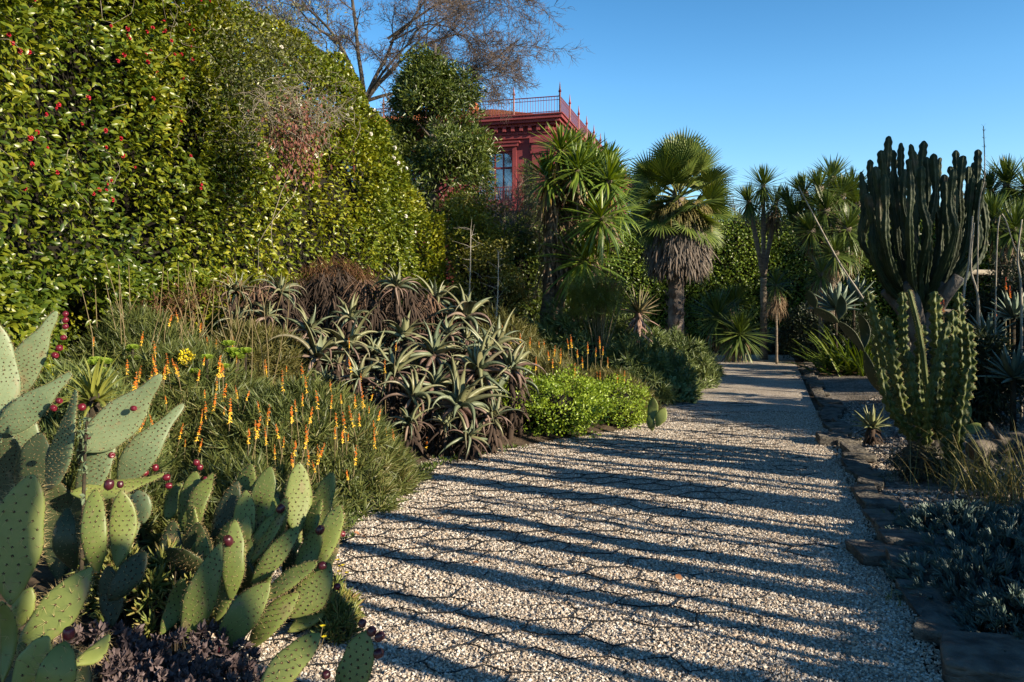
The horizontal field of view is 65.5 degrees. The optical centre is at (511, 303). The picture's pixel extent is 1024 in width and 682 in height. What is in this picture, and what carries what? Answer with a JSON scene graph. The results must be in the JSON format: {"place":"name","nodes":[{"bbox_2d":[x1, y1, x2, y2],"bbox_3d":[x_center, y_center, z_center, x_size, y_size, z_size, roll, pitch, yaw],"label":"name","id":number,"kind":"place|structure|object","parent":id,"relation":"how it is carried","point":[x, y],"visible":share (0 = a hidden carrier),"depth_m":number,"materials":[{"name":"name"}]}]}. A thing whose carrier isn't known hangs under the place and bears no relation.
{"place":"outdoors","nodes":[
{"label":"outdoors","id":0,"kind":"place"},
{"bbox_2d":[0,618,264,681],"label":"purple succulent","id":1,"kind":"object","parent":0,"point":[124,659],"visible":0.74,"depth_m":3.30,"materials":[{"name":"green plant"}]},
{"bbox_2d":[144,0,411,268],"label":"tree","id":2,"kind":"object","parent":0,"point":[299,144],"visible":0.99,"depth_m":9.77,"materials":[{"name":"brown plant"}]},
{"bbox_2d":[0,347,940,681],"bbox_3d":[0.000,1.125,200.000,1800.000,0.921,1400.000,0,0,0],"label":"ground","id":3,"kind":"structure","parent":0,"point":[42,577],"depth_m":5.44,"materials":[{"name":"soil"}]},
{"bbox_2d":[0,473,115,681],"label":"prickly pear","id":4,"kind":"object","parent":3,"relation":"on","point":[29,653],"visible":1,"depth_m":2.77,"materials":[{"name":"green plant"}]},
{"bbox_2d":[32,352,135,450],"bbox_3d":[-2.683,0.908,5.099,0.634,1.228,0.638,0,0,0],"label":"bromeliad","id":5,"kind":"object","parent":3,"relation":"on","point":[92,397],"visible":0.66,"depth_m":5.07,"materials":[{"name":"green plant"}]},
{"bbox_2d":[75,411,94,570],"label":"flower stalk","id":6,"kind":"object","parent":3,"relation":"on","point":[84,433],"visible":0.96,"depth_m":3.84,"materials":[{"name":"green plant"}]},
{"bbox_2d":[0,311,184,579],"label":"prickly pear","id":7,"kind":"object","parent":3,"relation":"on","point":[26,449],"visible":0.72,"depth_m":4.14,"materials":[{"name":"green plant"}]},
{"bbox_2d":[51,479,152,627],"bbox_3d":[-1.868,1.088,3.628,0.427,0.634,0.558,0,0,-22],"label":"prickly pear","id":8,"kind":"object","parent":3,"relation":"on","point":[127,514],"visible":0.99,"depth_m":3.49,"materials":[{"name":"green plant"}]},
{"bbox_2d":[21,352,202,471],"bbox_3d":[-3.106,0.909,5.875,1.635,1.196,2.048,0,0,0],"label":"flowering aloe","id":9,"kind":"object","parent":3,"relation":"on","point":[58,416],"visible":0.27,"depth_m":5.83,"materials":[{"name":"green plant"}]},
{"bbox_2d":[40,419,187,551],"bbox_3d":[-2.631,1.136,4.967,1.394,0.863,1.344,0,0,-28],"label":"flowering aloe","id":10,"kind":"object","parent":3,"relation":"on","point":[157,490],"visible":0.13,"depth_m":4.83,"materials":[{"name":"green plant"}]},
{"bbox_2d":[57,297,226,390],"bbox_3d":[-3.568,0.536,7.902,1.856,1.267,2.030,0,0,0],"label":"flowering aloe","id":11,"kind":"object","parent":3,"relation":"on","point":[141,323],"visible":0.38,"depth_m":7.58,"materials":[{"name":"green plant"}]},
{"bbox_2d":[0,0,284,387],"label":"camellia","id":12,"kind":"object","parent":3,"relation":"on","point":[57,154],"visible":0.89,"depth_m":8.44,"materials":[{"name":"green plant"}]},
{"bbox_2d":[64,535,223,639],"bbox_3d":[-1.801,1.337,3.864,0.870,0.534,0.593,0,0,12],"label":"ice plant","id":13,"kind":"object","parent":3,"relation":"on","point":[151,590],"visible":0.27,"depth_m":3.76,"materials":[{"name":"green plant"}]},
{"bbox_2d":[68,254,265,343],"bbox_3d":[-3.880,0.151,8.660,2.274,1.368,1.394,0,0,0],"label":"dead fern","id":14,"kind":"object","parent":3,"relation":"on","point":[180,300],"visible":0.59,"depth_m":8.55,"materials":[{"name":"plant"}]},
{"bbox_2d":[80,258,289,381],"bbox_3d":[-3.249,0.376,7.998,1.909,1.714,1.601,0,0,0],"label":"dried flower clump","id":15,"kind":"object","parent":3,"relation":"on","point":[192,323],"visible":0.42,"depth_m":7.91,"materials":[{"name":"plant"}]},
{"bbox_2d":[112,332,276,477],"bbox_3d":[-2.674,0.896,7.013,1.921,1.334,2.571,0,0,0],"label":"flowering aloe","id":16,"kind":"object","parent":3,"relation":"on","point":[178,380],"visible":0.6,"depth_m":6.59,"materials":[{"name":"green plant"}]},
{"bbox_2d":[139,398,356,546],"bbox_3d":[-1.735,1.229,5.392,1.423,1.048,1.539,0,0,0],"label":"flowering aloe","id":17,"kind":"object","parent":3,"relation":"on","point":[225,477],"visible":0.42,"depth_m":5.23,"materials":[{"name":"green plant"}]},
{"bbox_2d":[155,459,345,651],"bbox_3d":[-1.336,1.178,3.875,1.098,0.770,0.900,0,0,0],"label":"prickly pear","id":18,"kind":"object","parent":3,"relation":"on","point":[261,525],"visible":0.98,"depth_m":3.79,"materials":[{"name":"green plant"}]},
{"bbox_2d":[205,316,317,390],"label":"flowering aloe","id":19,"kind":"object","parent":3,"relation":"on","point":[290,366],"visible":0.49,"depth_m":8.40,"materials":[{"name":"green plant"}]},
{"bbox_2d":[90,0,446,341],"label":"camellia","id":20,"kind":"object","parent":3,"relation":"on","point":[341,213],"visible":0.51,"depth_m":12.17,"materials":[{"name":"green plant"}]},
{"bbox_2d":[250,272,306,339],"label":"grey aloe","id":21,"kind":"object","parent":3,"relation":"on","point":[277,290],"visible":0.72,"depth_m":9.07,"materials":[{"name":"green plant"}]},
{"bbox_2d":[175,338,433,519],"bbox_3d":[-1.705,1.157,6.822,2.100,1.635,2.875,0,0,0],"label":"flowering aloe","id":22,"kind":"object","parent":3,"relation":"on","point":[339,427],"visible":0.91,"depth_m":6.21,"materials":[{"name":"green plant"}]},
{"bbox_2d":[269,317,356,380],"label":"grey aloe","id":23,"kind":"object","parent":3,"relation":"on","point":[320,353],"visible":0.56,"depth_m":8.54,"materials":[{"name":"green plant"}]},
{"bbox_2d":[296,272,345,372],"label":"dead aloe","id":24,"kind":"object","parent":3,"relation":"on","point":[320,286],"visible":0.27,"depth_m":9.78,"materials":[{"name":"brown plant"}]},
{"bbox_2d":[260,619,384,681],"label":"prickly pear","id":25,"kind":"object","parent":3,"relation":"on","point":[289,662],"visible":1,"depth_m":2.77,"materials":[{"name":"green plant"}]},
{"bbox_2d":[293,572,365,645],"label":"ice plant","id":26,"kind":"object","parent":3,"relation":"on","point":[343,612],"visible":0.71,"depth_m":3.69,"materials":[{"name":"green plant"}]},
{"bbox_2d":[285,252,383,310],"bbox_3d":[-2.355,0.056,10.703,1.485,1.573,1.256,0,0,-27],"label":"dead thatch","id":27,"kind":"object","parent":3,"relation":"on","point":[330,267],"visible":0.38,"depth_m":10.57,"materials":[{"name":"plant"}]},
{"bbox_2d":[308,293,360,372],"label":"dead aloe","id":28,"kind":"object","parent":3,"relation":"on","point":[326,310],"visible":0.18,"depth_m":9.49,"materials":[{"name":"brown plant"}]},
{"bbox_2d":[304,305,383,387],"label":"grey aloe","id":29,"kind":"object","parent":3,"relation":"on","point":[355,336],"visible":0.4,"depth_m":8.86,"materials":[{"name":"green plant"}]},
{"bbox_2d":[326,292,372,383],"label":"grey aloe","id":30,"kind":"object","parent":3,"relation":"on","point":[348,321],"visible":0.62,"depth_m":9.17,"materials":[{"name":"green plant"}]},
{"bbox_2d":[333,347,386,405],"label":"grey aloe","id":31,"kind":"object","parent":3,"relation":"on","point":[365,375],"visible":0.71,"depth_m":8.07,"materials":[{"name":"green plant"}]},
{"bbox_2d":[336,293,397,383],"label":"dead aloe","id":32,"kind":"object","parent":3,"relation":"on","point":[375,322],"visible":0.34,"depth_m":9.41,"materials":[{"name":"brown plant"}]},
{"bbox_2d":[356,342,428,430],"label":"grey aloe","id":33,"kind":"object","parent":3,"relation":"on","point":[391,371],"visible":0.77,"depth_m":8.26,"materials":[{"name":"green plant"}]},
{"bbox_2d":[372,264,421,385],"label":"grey aloe","id":34,"kind":"object","parent":3,"relation":"on","point":[397,285],"visible":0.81,"depth_m":9.38,"materials":[{"name":"green plant"}]},
{"bbox_2d":[377,311,430,396],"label":"grey aloe","id":35,"kind":"object","parent":3,"relation":"on","point":[403,338],"visible":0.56,"depth_m":9.16,"materials":[{"name":"green plant"}]},
{"bbox_2d":[384,402,433,457],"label":"grey aloe","id":36,"kind":"object","parent":3,"relation":"on","point":[408,421],"visible":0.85,"depth_m":7.67,"materials":[{"name":"green plant"}]},
{"bbox_2d":[376,364,446,452],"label":"grey aloe","id":37,"kind":"object","parent":3,"relation":"on","point":[414,390],"visible":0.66,"depth_m":7.96,"materials":[{"name":"green plant"}]},
{"bbox_2d":[384,283,438,375],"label":"dead aloe","id":38,"kind":"object","parent":3,"relation":"on","point":[410,302],"visible":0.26,"depth_m":9.71,"materials":[{"name":"brown plant"}]},
{"bbox_2d":[246,0,590,196],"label":"bare tree","id":39,"kind":"object","parent":3,"relation":"on","point":[503,67],"visible":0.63,"depth_m":24.72,"materials":[{"name":"brown plant"}]},
{"bbox_2d":[351,41,517,307],"bbox_3d":[-2.096,-2.256,18.571,4.787,7.612,4.534,0,0,0],"label":"evergreen tree","id":40,"kind":"object","parent":3,"relation":"on","point":[435,88],"visible":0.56,"depth_m":17.93,"materials":[{"name":"green plant"}]},
{"bbox_2d":[401,319,467,399],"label":"grey aloe","id":41,"kind":"object","parent":3,"relation":"on","point":[435,347],"visible":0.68,"depth_m":8.75,"materials":[{"name":"green plant"}]},
{"bbox_2d":[421,410,459,457],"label":"grey aloe","id":42,"kind":"object","parent":3,"relation":"on","point":[447,422],"visible":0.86,"depth_m":7.98,"materials":[{"name":"green plant"}]},
{"bbox_2d":[423,284,494,381],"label":"grey aloe","id":43,"kind":"object","parent":3,"relation":"on","point":[466,308],"visible":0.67,"depth_m":9.85,"materials":[{"name":"green plant"}]},
{"bbox_2d":[439,410,492,462],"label":"grey aloe","id":44,"kind":"object","parent":3,"relation":"on","point":[470,439],"visible":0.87,"depth_m":7.86,"materials":[{"name":"green plant"}]},
{"bbox_2d":[423,354,513,454],"bbox_3d":[-0.455,1.072,8.122,0.944,1.106,1.013,0,0,0],"label":"grey aloe","id":45,"kind":"object","parent":3,"relation":"on","point":[462,398],"visible":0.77,"depth_m":8.04,"materials":[{"name":"green plant"}]},
{"bbox_2d":[432,321,517,442],"bbox_3d":[-0.386,0.874,8.626,0.871,1.388,0.852,0,0,-29],"label":"grey aloe","id":46,"kind":"object","parent":3,"relation":"on","point":[476,364],"visible":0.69,"depth_m":8.55,"materials":[{"name":"green plant"}]},
{"bbox_2d":[319,84,631,327],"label":"red mansion","id":47,"kind":"structure","parent":3,"relation":"on","point":[517,142],"depth_m":38.38,"materials":[{"name":"paint"}]},
{"bbox_2d":[472,141,519,206],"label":"window","id":48,"kind":"structure","parent":47,"relation":"in","point":[511,157],"depth_m":38.74,"materials":[{"name":"blue glass"}]},
{"bbox_2d":[432,188,522,344],"bbox_3d":[-0.733,-0.596,15.990,1.932,3.500,1.900,0,0,0],"label":"yellow green shrub","id":49,"kind":"object","parent":3,"relation":"on","point":[461,213],"visible":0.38,"depth_m":15.74,"materials":[{"name":"green plant"}]},
{"bbox_2d":[444,235,537,332],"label":"yellow green shrub","id":50,"kind":"object","parent":3,"relation":"on","point":[487,291],"visible":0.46,"depth_m":14.90,"materials":[{"name":"green plant"}]},
{"bbox_2d":[469,390,522,455],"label":"grey aloe","id":51,"kind":"object","parent":3,"relation":"on","point":[495,413],"visible":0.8,"depth_m":8.16,"materials":[{"name":"green plant"}]},
{"bbox_2d":[454,303,548,373],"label":"flowering aloe","id":52,"kind":"object","parent":3,"relation":"on","point":[525,335],"visible":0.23,"depth_m":11.87,"materials":[{"name":"green plant"}]},
{"bbox_2d":[463,166,541,259],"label":"bare shrub","id":53,"kind":"object","parent":3,"relation":"on","point":[517,209],"visible":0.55,"depth_m":16.82,"materials":[{"name":"plant"}]},
{"bbox_2d":[487,212,544,333],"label":"dark bush","id":54,"kind":"object","parent":3,"relation":"on","point":[522,262],"visible":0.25,"depth_m":16.66,"materials":[{"name":"green plant"}]},
{"bbox_2d":[487,335,545,439],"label":"grey aloe","id":55,"kind":"object","parent":3,"relation":"on","point":[514,359],"visible":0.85,"depth_m":8.77,"materials":[{"name":"green plant"}]},
{"bbox_2d":[511,159,545,319],"bbox_3d":[0.452,-0.972,17.503,1.186,4.467,1.132,0,0,0],"label":"cypress","id":56,"kind":"object","parent":3,"relation":"on","point":[531,196],"visible":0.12,"depth_m":17.42,"materials":[{"name":"green plant"}]},
{"bbox_2d":[489,333,601,397],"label":"flowering aloe","id":57,"kind":"object","parent":3,"relation":"on","point":[548,361],"visible":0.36,"depth_m":10.68,"materials":[{"name":"green plant"}]},
{"bbox_2d":[527,296,620,372],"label":"aloe thicket","id":58,"kind":"object","parent":3,"relation":"on","point":[553,330],"visible":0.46,"depth_m":13.08,"materials":[{"name":"green plant"}]},
{"bbox_2d":[518,115,650,335],"bbox_3d":[1.381,-1.272,15.165,2.436,4.530,3.201,0,0,13],"label":"yucca","id":59,"kind":"object","parent":3,"relation":"on","point":[585,181],"visible":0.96,"depth_m":14.63,"materials":[{"name":"green plant"}]},
{"bbox_2d":[547,256,648,354],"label":"feathery plant","id":60,"kind":"object","parent":3,"relation":"on","point":[600,302],"visible":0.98,"depth_m":13.06,"materials":[{"name":"green plant"}]},
{"bbox_2d":[587,338,669,424],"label":"flowering aloe","id":61,"kind":"object","parent":3,"relation":"on","point":[604,373],"visible":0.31,"depth_m":10.86,"materials":[{"name":"green plant"}]},
{"bbox_2d":[617,284,659,344],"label":"lone aloe","id":62,"kind":"object","parent":3,"relation":"on","point":[637,319],"visible":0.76,"depth_m":14.44,"materials":[{"name":"green plant"}]},
{"bbox_2d":[605,309,681,355],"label":"aloe thicket","id":63,"kind":"object","parent":3,"relation":"on","point":[621,327],"visible":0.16,"depth_m":14.79,"materials":[{"name":"green plant"}]},
{"bbox_2d":[591,331,696,405],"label":"aloe thicket","id":64,"kind":"object","parent":3,"relation":"on","point":[631,357],"visible":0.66,"depth_m":12.43,"materials":[{"name":"green plant"}]},
{"bbox_2d":[641,341,705,402],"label":"aloe thicket","id":65,"kind":"object","parent":3,"relation":"on","point":[689,378],"visible":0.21,"depth_m":12.97,"materials":[{"name":"green plant"}]},
{"bbox_2d":[623,127,742,340],"bbox_3d":[4.179,-1.458,19.988,3.038,5.986,3.069,0,0,0],"label":"fan palm","id":66,"kind":"object","parent":3,"relation":"on","point":[677,238],"visible":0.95,"depth_m":19.46,"materials":[{"name":"green plant"}]},
{"bbox_2d":[663,325,722,388],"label":"shrub","id":67,"kind":"object","parent":3,"relation":"on","point":[708,372],"visible":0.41,"depth_m":14.81,"materials":[{"name":"green plant"}]},
{"bbox_2d":[687,277,773,362],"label":"yucca plant","id":68,"kind":"object","parent":3,"relation":"on","point":[728,324],"visible":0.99,"depth_m":21.25,"materials":[{"name":"green plant"}]},
{"bbox_2d":[488,212,1023,350],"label":"hedge","id":69,"kind":"object","parent":3,"relation":"on","point":[736,253],"visible":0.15,"depth_m":26.25,"materials":[{"name":"green plant"}]},
{"bbox_2d":[806,282,860,372],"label":"agave","id":70,"kind":"object","parent":3,"relation":"on","point":[831,299],"visible":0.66,"depth_m":17.46,"materials":[{"name":"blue plant"}]},
{"bbox_2d":[775,323,898,377],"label":"strap leaf plant","id":71,"kind":"object","parent":3,"relation":"on","point":[843,366],"visible":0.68,"depth_m":16.93,"materials":[{"name":"green plant"}]},
{"bbox_2d":[806,290,879,391],"bbox_3d":[5.674,0.676,13.524,1.345,1.811,0.358,0,0,0],"label":"prickly pear","id":72,"kind":"object","parent":3,"relation":"on","point":[852,335],"visible":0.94,"depth_m":13.50,"materials":[{"name":"green plant"}]},
{"bbox_2d":[852,404,891,446],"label":"pale aloe","id":73,"kind":"object","parent":3,"relation":"on","point":[871,423],"visible":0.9,"depth_m":8.66,"materials":[{"name":"green plant"}]},
{"bbox_2d":[855,493,904,512],"bbox_3d":[2.818,1.520,6.112,0.299,0.082,0.362,1,0,11],"label":"kerb stone","id":74,"kind":"object","parent":3,"relation":"on","point":[890,502],"visible":0.87,"depth_m":6.01,"materials":[{"name":"stone"}]},
{"bbox_2d":[845,539,932,566],"bbox_3d":[2.303,1.522,4.832,0.461,0.086,0.401,2,-4,5],"label":"kerb stone","id":75,"kind":"object","parent":3,"relation":"on","point":[867,552],"visible":0.34,"depth_m":4.83,"materials":[{"name":"stone"}]},
{"bbox_2d":[803,356,1023,632],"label":"gravel bed","id":76,"kind":"object","parent":3,"relation":"on","point":[847,389],"visible":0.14,"depth_m":11.09,"materials":[{"name":"grey gravel"}]},
{"bbox_2d":[771,302,844,361],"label":"dark shrub","id":77,"kind":"object","parent":76,"relation":"on","point":[792,326],"visible":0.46,"depth_m":21.28,"materials":[{"name":"green plant"}]},
{"bbox_2d":[765,154,868,330],"bbox_3d":[8.190,-1.212,20.432,3.154,5.523,3.102,0,0,0],"label":"cabbage tree","id":78,"kind":"object","parent":76,"relation":"on","point":[834,199],"visible":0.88,"depth_m":20.00,"materials":[{"name":"green plant"}]},
{"bbox_2d":[803,252,843,368],"bbox_3d":[7.173,0.155,18.498,1.227,2.785,1.140,0,0,0],"label":"cabbage tree","id":79,"kind":"object","parent":76,"relation":"on","point":[822,279],"visible":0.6,"depth_m":18.45,"materials":[{"name":"green plant"}]},
{"bbox_2d":[797,310,882,369],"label":"dark shrub","id":80,"kind":"object","parent":76,"relation":"on","point":[829,326],"visible":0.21,"depth_m":18.45,"materials":[{"name":"green plant"}]},
{"bbox_2d":[876,528,951,553],"bbox_3d":[2.544,1.501,5.014,0.422,0.109,0.312,3,1,16],"label":"flat stone","id":81,"kind":"object","parent":76,"relation":"on","point":[885,536],"visible":0.39,"depth_m":4.93,"materials":[{"name":"stone"}]},
{"bbox_2d":[879,440,959,483],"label":"shrub","id":82,"kind":"object","parent":76,"relation":"on","point":[896,459],"visible":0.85,"depth_m":6.83,"materials":[{"name":"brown plant"}]},
{"bbox_2d":[863,290,977,478],"bbox_3d":[3.686,0.826,7.140,0.999,1.905,1.074,0,0,13],"label":"column cactus","id":83,"kind":"object","parent":76,"relation":"on","point":[920,399],"depth_m":6.97,"materials":[{"name":"green plant"}]},
{"bbox_2d":[857,136,989,373],"bbox_3d":[5.791,-0.373,11.162,2.548,3.943,1.563,0,0,-35],"label":"candelabra cactus","id":84,"kind":"object","parent":76,"relation":"on","point":[921,272],"visible":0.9,"depth_m":10.71,"materials":[{"name":"green plant"}]},
{"bbox_2d":[838,391,1023,635],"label":"bed pebbles","id":85,"kind":"object","parent":76,"relation":"on","point":[913,497],"visible":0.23,"depth_m":7.87,"materials":[{"name":"gravel"}]},
{"bbox_2d":[873,497,1023,651],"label":"chalk sticks","id":86,"kind":"object","parent":76,"relation":"on","point":[981,547],"visible":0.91,"depth_m":4.33,"materials":[{"name":"blue plant"}]},
{"bbox_2d":[882,421,1023,500],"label":"grass tuft","id":87,"kind":"object","parent":76,"relation":"on","point":[973,476],"visible":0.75,"depth_m":6.45,"materials":[{"name":"green plant"}]},
{"bbox_2d":[909,412,1023,508],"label":"grass tuft","id":88,"kind":"object","parent":76,"relation":"on","point":[1004,487],"visible":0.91,"depth_m":5.95,"materials":[{"name":"green plant"}]},
{"bbox_2d":[914,325,1023,427],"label":"dark shrub","id":89,"kind":"object","parent":76,"relation":"on","point":[987,399],"visible":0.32,"depth_m":9.27,"materials":[{"name":"green plant"}]},
{"bbox_2d":[961,244,1023,386],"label":"dark shrub","id":90,"kind":"object","parent":76,"relation":"on","point":[1013,284],"visible":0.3,"depth_m":13.56,"materials":[{"name":"green plant"}]},
{"bbox_2d":[963,154,1023,278],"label":"cabbage tree","id":91,"kind":"object","parent":76,"relation":"on","point":[1006,174],"visible":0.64,"depth_m":16.37,"materials":[{"name":"green plant"}]},
{"bbox_2d":[976,341,1023,431],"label":"agave","id":92,"kind":"object","parent":76,"relation":"on","point":[1013,371],"visible":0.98,"depth_m":8.97,"materials":[{"name":"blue plant"}]},
{"bbox_2d":[980,189,1023,286],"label":"cabbage tree","id":93,"kind":"object","parent":76,"relation":"on","point":[996,210],"visible":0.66,"depth_m":14.23,"materials":[{"name":"green plant"}]},
{"bbox_2d":[912,608,962,647],"bbox_3d":[2.004,1.515,3.696,0.234,0.092,0.326,0,-1,33],"label":"kerb stone","id":94,"kind":"object","parent":3,"relation":"on","point":[929,626],"visible":0.57,"depth_m":3.64,"materials":[{"name":"stone"}]},
{"bbox_2d":[895,579,983,630],"bbox_3d":[2.149,1.519,4.027,0.293,0.060,0.484,0,4,13],"label":"kerb stone","id":95,"kind":"object","parent":3,"relation":"on","point":[939,604],"visible":0.37,"depth_m":4.04,"materials":[{"name":"stone"}]},
{"bbox_2d":[940,630,1023,681],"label":"kerb stone","id":96,"kind":"object","parent":3,"relation":"on","point":[966,656],"visible":0.99,"depth_m":3.26,"materials":[{"name":"stone"}]},
{"bbox_2d":[975,454,1023,466],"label":"log","id":97,"kind":"object","parent":3,"relation":"on","point":[1012,458],"visible":0.22,"depth_m":7.34,"materials":[{"name":"wood"}]},
{"bbox_2d":[965,430,1023,459],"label":"log","id":98,"kind":"object","parent":97,"relation":"on","point":[971,451],"visible":0.66,"depth_m":7.32,"materials":[{"name":"wood"}]},
{"bbox_2d":[985,291,1023,351],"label":"agave","id":99,"kind":"object","parent":3,"relation":"on","point":[1008,309],"visible":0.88,"depth_m":11.47,"materials":[{"name":"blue plant"}]},
{"bbox_2d":[125,355,943,681],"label":"gravel path","id":100,"kind":"structure","parent":0,"point":[769,384],"depth_m":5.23,"materials":[{"name":"beige gravel"}]},
{"bbox_2d":[188,401,849,681],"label":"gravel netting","id":101,"kind":"object","parent":100,"relation":"on","point":[572,616],"visible":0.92,"depth_m":5.31,"materials":[{"name":"beige gravel"}]},
{"bbox_2d":[587,372,651,428],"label":"green bush","id":102,"kind":"object","parent":100,"relation":"on","point":[628,405],"visible":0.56,"depth_m":9.85,"materials":[{"name":"green plant"}]},
{"bbox_2d":[759,265,795,363],"bbox_3d":[6.786,0.281,20.498,1.126,2.563,1.046,0,0,0],"label":"cabbage tree","id":103,"kind":"object","parent":100,"relation":"on","point":[775,299],"visible":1,"depth_m":20.47,"materials":[{"name":"green plant"}]},
{"bbox_2d":[465,364,625,437],"bbox_3d":[0.336,1.136,9.306,1.667,0.882,1.829,0,0,43],"label":"green bush","id":104,"kind":"object","parent":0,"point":[554,409],"visible":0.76,"depth_m":9.09,"materials":[{"name":"green plant"}]},
{"bbox_2d":[184,0,1023,219],"label":"sky","id":105,"kind":"structure","parent":0,"point":[780,84],"materials":[{"name":"blue"}]},
{"bbox_2d":[729,164,790,359],"bbox_3d":[6.921,-1.180,21.974,2.346,5.485,1.483,0,0,-34],"label":"cabbage tree","id":106,"kind":"object","parent":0,"point":[764,192],"visible":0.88,"depth_m":21.92,"materials":[{"name":"green plant"}]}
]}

